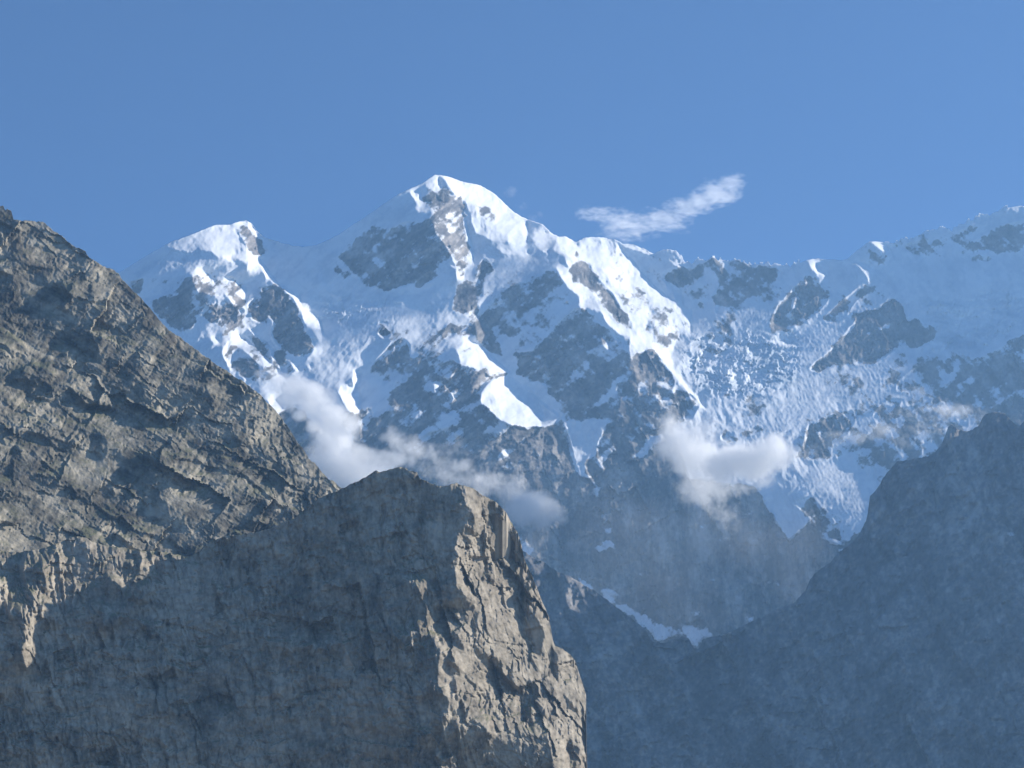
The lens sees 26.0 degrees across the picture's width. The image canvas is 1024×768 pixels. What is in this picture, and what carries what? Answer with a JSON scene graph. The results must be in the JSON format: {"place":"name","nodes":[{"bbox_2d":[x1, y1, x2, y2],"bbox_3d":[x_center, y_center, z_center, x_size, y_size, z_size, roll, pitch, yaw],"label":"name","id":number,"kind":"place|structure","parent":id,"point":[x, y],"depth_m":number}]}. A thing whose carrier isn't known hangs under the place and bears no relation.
{"place":"outdoors","nodes":[
{"label":"outdoors","id":0,"kind":"place"},
{"bbox_2d":[0,206,340,556],"bbox_3d":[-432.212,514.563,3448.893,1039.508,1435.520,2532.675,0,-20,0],"label":"mountainside","id":1,"kind":"structure","parent":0,"point":[129,419],"depth_m":2956.10},
{"bbox_2d":[0,467,586,767],"bbox_3d":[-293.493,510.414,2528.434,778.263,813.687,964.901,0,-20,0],"label":"cliff","id":2,"kind":"structure","parent":0,"point":[397,617],"depth_m":2437.52},
{"bbox_2d":[0,0,1023,272],"label":"sky","id":3,"kind":"structure","parent":0,"point":[781,132]},
{"bbox_2d":[119,175,1023,648],"bbox_3d":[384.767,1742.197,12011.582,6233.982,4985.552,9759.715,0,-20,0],"label":"snow mountain","id":4,"kind":"structure","parent":0,"point":[667,445],"depth_m":9733.44},
{"bbox_2d":[523,412,1023,767],"bbox_3d":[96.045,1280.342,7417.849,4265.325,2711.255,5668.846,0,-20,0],"label":"rocky ridge","id":5,"kind":"structure","parent":0,"point":[892,636],"depth_m":6346.83}
]}

